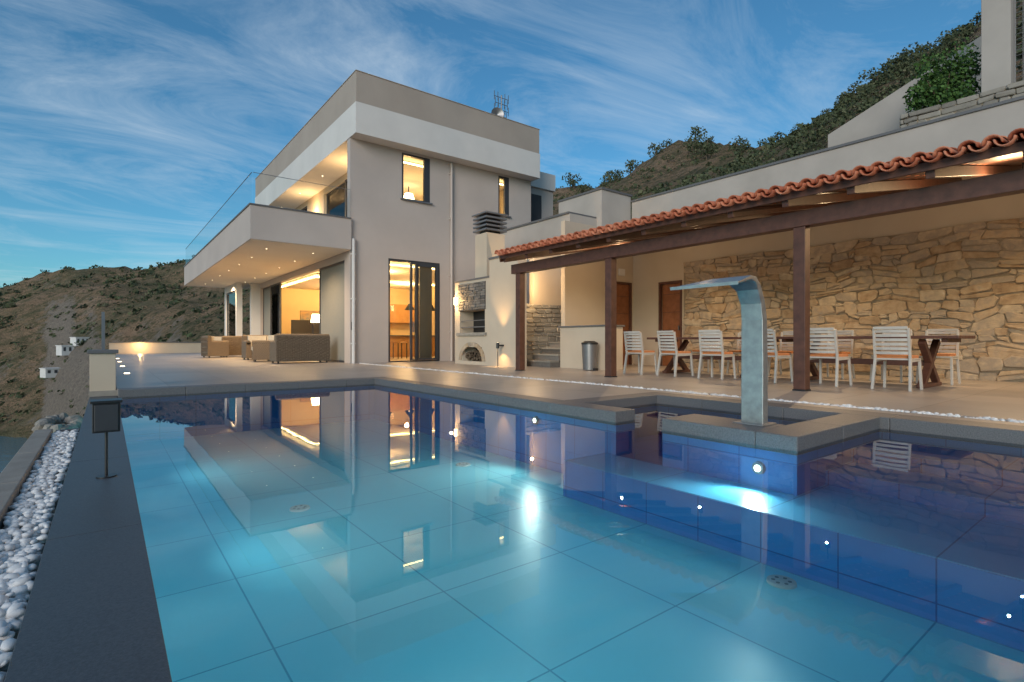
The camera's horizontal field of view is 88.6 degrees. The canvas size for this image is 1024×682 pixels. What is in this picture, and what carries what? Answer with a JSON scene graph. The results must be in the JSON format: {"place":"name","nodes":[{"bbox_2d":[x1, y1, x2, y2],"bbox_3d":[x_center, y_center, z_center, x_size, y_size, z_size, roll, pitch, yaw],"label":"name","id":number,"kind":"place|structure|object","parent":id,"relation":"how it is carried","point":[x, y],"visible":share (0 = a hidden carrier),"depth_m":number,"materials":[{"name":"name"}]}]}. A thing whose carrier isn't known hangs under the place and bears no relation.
{"place":"outdoors","nodes":[
{"label":"outdoors","id":0,"kind":"place"},
{"bbox_2d":[0,436,27,472],"bbox_3d":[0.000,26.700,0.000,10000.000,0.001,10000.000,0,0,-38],"label":"sea","id":1,"kind":"structure","parent":0,"point":[10,447],"depth_m":131.57,"materials":[{"name":"teal liquid"}]},
{"bbox_2d":[0,0,980,287],"label":"sky","id":2,"kind":"structure","parent":0,"point":[126,126],"materials":[{"name":"blue"}]},
{"bbox_2d":[0,0,1023,438],"bbox_3d":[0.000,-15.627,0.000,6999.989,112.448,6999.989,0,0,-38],"label":"hillside terrain","id":3,"kind":"structure","parent":0,"point":[38,318],"depth_m":172.28,"materials":[{"name":"brown soil"}]},
{"bbox_2d":[32,412,82,432],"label":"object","id":4,"kind":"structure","parent":3,"relation":"on","point":[63,420],"depth_m":5.92,"materials":[{"name":"plant"}]},
{"bbox_2d":[0,0,1023,422],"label":"hillside shrubs","id":5,"kind":"object","parent":3,"relation":"on","point":[788,140],"visible":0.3,"depth_m":62.85,"materials":[{"name":"green plant"}]},
{"bbox_2d":[89,353,1023,425],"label":"terrace","id":6,"kind":"structure","parent":3,"relation":"on","point":[986,398],"depth_m":9.07,"materials":[{"name":"tile"}]},
{"bbox_2d":[0,428,79,671],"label":"gravel channel curb","id":7,"kind":"structure","parent":6,"relation":"on","point":[14,474],"depth_m":3.21,"materials":[{"name":"concrete"}]},
{"bbox_2d":[0,429,78,681],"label":"white pebbles","id":8,"kind":"object","parent":7,"relation":"on","point":[32,506],"visible":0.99,"depth_m":2.22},
{"bbox_2d":[87,349,117,390],"bbox_3d":[-6.046,0.465,7.757,0.360,0.670,0.490,0,0,-38],"label":"pedestal","id":9,"kind":"object","parent":6,"relation":"on","point":[102,370],"visible":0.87,"depth_m":7.58,"materials":[{"name":"beige paint"}]},
{"bbox_2d":[101,312,104,349],"bbox_3d":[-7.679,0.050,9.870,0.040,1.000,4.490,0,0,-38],"label":"post","id":10,"kind":"object","parent":9,"relation":"on","point":[102,330],"visible":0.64,"depth_m":8.09,"materials":[{"name":"grey metal"}]},
{"bbox_2d":[89,342,200,379],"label":"parapet wall","id":11,"kind":"structure","parent":6,"relation":"on","point":[156,347],"depth_m":30.17,"materials":[{"name":"beige paint"}]},
{"bbox_2d":[201,336,228,357],"bbox_3d":[-12.741,0.236,22.503,0.860,0.928,0.840,0,0,43],"label":"wicker armchair","id":12,"kind":"object","parent":6,"relation":"on","point":[210,346],"visible":0.98,"depth_m":22.19,"materials":[{"name":"brown wicker"}]},
{"bbox_2d":[214,336,221,339],"bbox_3d":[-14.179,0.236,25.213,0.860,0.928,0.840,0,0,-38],"label":"cushion","id":13,"kind":"object","parent":12,"relation":"on","point":[217,337],"visible":0.16,"depth_m":25.37,"materials":[{"name":"beige fabric"}]},
{"bbox_2d":[222,336,241,356],"bbox_3d":[-12.233,0.236,23.759,1.710,0.928,0.840,0,0,-38],"label":"wicker sofa","id":14,"kind":"object","parent":6,"relation":"on","point":[235,345],"visible":0.33,"depth_m":23.22,"materials":[{"name":"brown wicker"}]},
{"bbox_2d":[241,335,267,359],"bbox_3d":[-9.405,0.236,20.182,1.660,0.928,0.840,0,0,-38],"label":"wicker sofa","id":15,"kind":"object","parent":6,"relation":"on","point":[246,342],"visible":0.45,"depth_m":19.86,"materials":[{"name":"brown wicker"}]},
{"bbox_2d":[252,334,275,361],"bbox_3d":[-8.527,0.236,18.178,0.840,0.928,0.860,0,0,-29],"label":"wicker armchair","id":16,"kind":"object","parent":6,"relation":"on","point":[260,349],"visible":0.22,"depth_m":17.75,"materials":[{"name":"brown wicker"}]},
{"bbox_2d":[270,334,329,363],"bbox_3d":[-6.834,0.236,16.937,1.660,0.928,0.840,0,0,-38],"label":"wicker sofa","id":17,"kind":"object","parent":6,"relation":"on","point":[297,347],"visible":1,"depth_m":16.57,"materials":[{"name":"brown wicker"}]},
{"bbox_2d":[183,69,554,362],"bbox_3d":[-6.674,-3.795,23.835,12.310,8.990,17.580,0,0,-38],"label":"modern villa","id":18,"kind":"object","parent":6,"relation":"on","point":[350,230],"visible":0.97,"depth_m":18.31,"materials":[{"name":"beige paint"}]},
{"bbox_2d":[227,153,510,362],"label":"windows and doors","id":19,"kind":"structure","parent":18,"relation":"in","point":[331,277],"depth_m":18.29,"materials":[{"name":"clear glass"}]},
{"bbox_2d":[491,90,508,117],"bbox_3d":[-0.454,-9.100,21.011,0.941,1.800,0.396,0,0,-38],"label":"roof antenna","id":20,"kind":"object","parent":18,"relation":"on","point":[497,111],"visible":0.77,"depth_m":20.93,"materials":[{"name":"grey metal"}]},
{"bbox_2d":[454,211,526,366],"bbox_3d":[-0.522,-1.520,15.332,1.214,4.440,3.220,0,0,-38],"label":"outdoor fireplace","id":21,"kind":"object","parent":6,"relation":"on","point":[485,313],"visible":0.99,"depth_m":15.18,"materials":[{"name":"beige paint"}]},
{"bbox_2d":[4,377,1023,681],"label":"swimming pool","id":22,"kind":"structure","parent":6,"relation":"in","point":[376,529],"depth_m":3.39,"materials":[{"name":"liquid"}]},
{"bbox_2d":[90,398,122,478],"bbox_3d":[-2.385,0.571,3.086,0.150,0.452,0.140,0,0,-38],"label":"path lamp","id":23,"kind":"object","parent":22,"relation":"on","point":[105,416],"visible":1,"depth_m":3.04,"materials":[{"name":"black metal"}]},
{"bbox_2d":[670,275,776,426],"bbox_3d":[1.784,0.088,4.223,0.892,1.211,0.570,0,0,-38],"label":"pool waterfall spout","id":24,"kind":"object","parent":22,"relation":"on","point":[754,374],"visible":1,"depth_m":4.36,"materials":[{"name":"metal"}]},
{"bbox_2d":[527,304,560,367],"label":"stone stairs","id":25,"kind":"structure","parent":6,"relation":"on","point":[549,356],"depth_m":14.91,"materials":[{"name":"beige stone"}]},
{"bbox_2d":[581,341,597,370],"bbox_3d":[1.856,0.350,12.479,0.395,0.700,0.418,0,0,-38],"label":"trash bin","id":26,"kind":"object","parent":6,"relation":"on","point":[589,353],"visible":1,"depth_m":12.34,"materials":[{"name":"grey metal"}]},
{"bbox_2d":[558,325,624,369],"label":"wall","id":27,"kind":"structure","parent":6,"relation":"on","point":[572,338],"depth_m":13.12,"materials":[{"name":"beige paint"}]},
{"bbox_2d":[623,331,656,374],"bbox_3d":[2.736,0.249,11.214,0.593,0.908,0.496,0,0,-38],"label":"garden chair","id":28,"kind":"object","parent":6,"relation":"on","point":[639,351],"visible":1,"depth_m":11.10,"materials":[{"name":"plastic"}]},
{"bbox_2d":[656,330,693,376],"bbox_3d":[3.273,0.249,10.559,0.586,0.908,0.489,0,0,-31],"label":"garden chair","id":29,"kind":"object","parent":6,"relation":"on","point":[675,353],"visible":1,"depth_m":10.43,"materials":[{"name":"plastic"}]},
{"bbox_2d":[359,363,1023,422],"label":"white pebbles","id":30,"kind":"object","parent":6,"relation":"on","point":[935,413],"visible":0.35,"depth_m":6.08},
{"bbox_2d":[690,334,720,371],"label":"garden chair","id":31,"kind":"object","parent":6,"relation":"on","point":[698,352],"visible":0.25,"depth_m":12.01,"materials":[{"name":"plastic"}]},
{"bbox_2d":[647,337,778,377],"bbox_3d":[4.176,0.310,10.905,0.945,0.781,2.650,0,0,-38],"label":"dining table","id":32,"kind":"object","parent":6,"relation":"on","point":[681,363],"visible":0.29,"depth_m":11.38,"materials":[{"name":"brown wood"}]},
{"bbox_2d":[697,330,735,379],"bbox_3d":[3.821,0.249,9.801,0.585,0.908,0.488,0,0,-42],"label":"garden chair","id":33,"kind":"object","parent":6,"relation":"on","point":[722,353],"visible":1,"depth_m":9.66,"materials":[{"name":"plastic"}]},
{"bbox_2d":[726,332,740,373],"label":"garden chair","id":34,"kind":"object","parent":6,"relation":"on","point":[737,352],"visible":0.19,"depth_m":11.58,"materials":[{"name":"plastic"}]},
{"bbox_2d":[494,128,1023,390],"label":"pergola","id":35,"kind":"object","parent":6,"relation":"on","point":[801,208],"visible":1,"depth_m":7.41,"materials":[{"name":"brown wood"}]},
{"bbox_2d":[503,95,1023,366],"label":"plaster walls","id":36,"kind":"structure","parent":6,"relation":"on","point":[576,293],"depth_m":13.97,"materials":[{"name":"paint"}]},
{"bbox_2d":[617,268,681,365],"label":"service doors","id":37,"kind":"structure","parent":36,"relation":"attached to","point":[669,310],"depth_m":14.85,"materials":[{"name":"brown wood"}]},
{"bbox_2d":[683,217,1023,381],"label":"stone cladding","id":38,"kind":"structure","parent":36,"relation":"attached to","point":[967,280],"depth_m":10.32,"materials":[{"name":"stone"}]},
{"bbox_2d":[767,329,792,382],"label":"garden chair","id":39,"kind":"object","parent":6,"relation":"on","point":[776,355],"visible":0.41,"depth_m":8.78,"materials":[{"name":"plastic"}]},
{"bbox_2d":[768,331,792,376],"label":"garden chair","id":40,"kind":"object","parent":6,"relation":"on","point":[781,345],"visible":0.38,"depth_m":10.80,"materials":[{"name":"plastic"}]},
{"bbox_2d":[810,328,852,386],"bbox_3d":[5.010,0.249,8.322,0.596,0.908,0.500,0,0,-38],"label":"garden chair","id":41,"kind":"object","parent":6,"relation":"on","point":[837,356],"visible":0.88,"depth_m":8.16,"materials":[{"name":"plastic"}]},
{"bbox_2d":[816,330,854,379],"bbox_3d":[6.096,0.249,9.893,0.589,0.908,0.491,0,0,-38],"label":"garden chair","id":42,"kind":"object","parent":6,"relation":"on","point":[851,343],"visible":0.66,"depth_m":9.91,"materials":[{"name":"plastic"}]},
{"bbox_2d":[771,335,975,388],"bbox_3d":[5.857,0.310,8.729,0.945,0.781,2.650,0,0,-38],"label":"dining table","id":43,"kind":"object","parent":6,"relation":"on","point":[929,355],"visible":0.68,"depth_m":8.14,"materials":[{"name":"brown wood"}]},
{"bbox_2d":[869,329,913,382],"bbox_3d":[6.646,0.249,9.180,0.598,0.908,0.502,0,0,-38],"label":"garden chair","id":44,"kind":"object","parent":6,"relation":"on","point":[901,367],"visible":0.24,"depth_m":9.20,"materials":[{"name":"plastic"}]},
{"bbox_2d":[871,326,922,391],"bbox_3d":[5.552,0.249,7.577,0.589,0.908,0.490,0,0,-38],"label":"garden chair","id":45,"kind":"object","parent":6,"relation":"on","point":[909,356],"visible":1,"depth_m":7.45,"materials":[{"name":"plastic"}]},
{"bbox_2d":[915,329,960,384],"bbox_3d":[7.043,0.249,8.667,0.598,0.908,0.501,0,0,-38],"label":"garden chair","id":46,"kind":"object","parent":6,"relation":"on","point":[952,354],"visible":0.58,"depth_m":8.66,"materials":[{"name":"plastic"}]},
{"bbox_2d":[562,11,980,192],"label":"ridge trees","id":47,"kind":"object","parent":3,"relation":"on","point":[947,40],"visible":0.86,"depth_m":87.38,"materials":[{"name":"green plant"}]},
{"bbox_2d":[828,36,980,147],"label":"sloped retaining wall","id":48,"kind":"structure","parent":3,"relation":"on","point":[884,114],"depth_m":15.40,"materials":[{"name":"paint"}]},
{"bbox_2d":[902,37,980,112],"bbox_3d":[10.750,-5.971,13.026,1.403,2.343,1.612,0,0,-27],"label":"green bush","id":49,"kind":"object","parent":3,"relation":"on","point":[934,87],"visible":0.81,"depth_m":12.77,"materials":[{"name":"green plant"}]},
{"bbox_2d":[900,82,1023,127],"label":"rubble wall","id":50,"kind":"structure","parent":3,"relation":"on","point":[966,103],"depth_m":11.98,"materials":[{"name":"beige stone"}]},
{"bbox_2d":[981,0,1014,93],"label":"wall","id":51,"kind":"structure","parent":3,"relation":"on","point":[997,44],"depth_m":11.85,"materials":[{"name":"paint"}]},
{"bbox_2d":[1015,0,1023,83],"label":"fence","id":52,"kind":"object","parent":51,"relation":"attached to","point":[1015,41],"visible":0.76,"depth_m":11.74,"materials":[{"name":"grey metal"}]}
]}

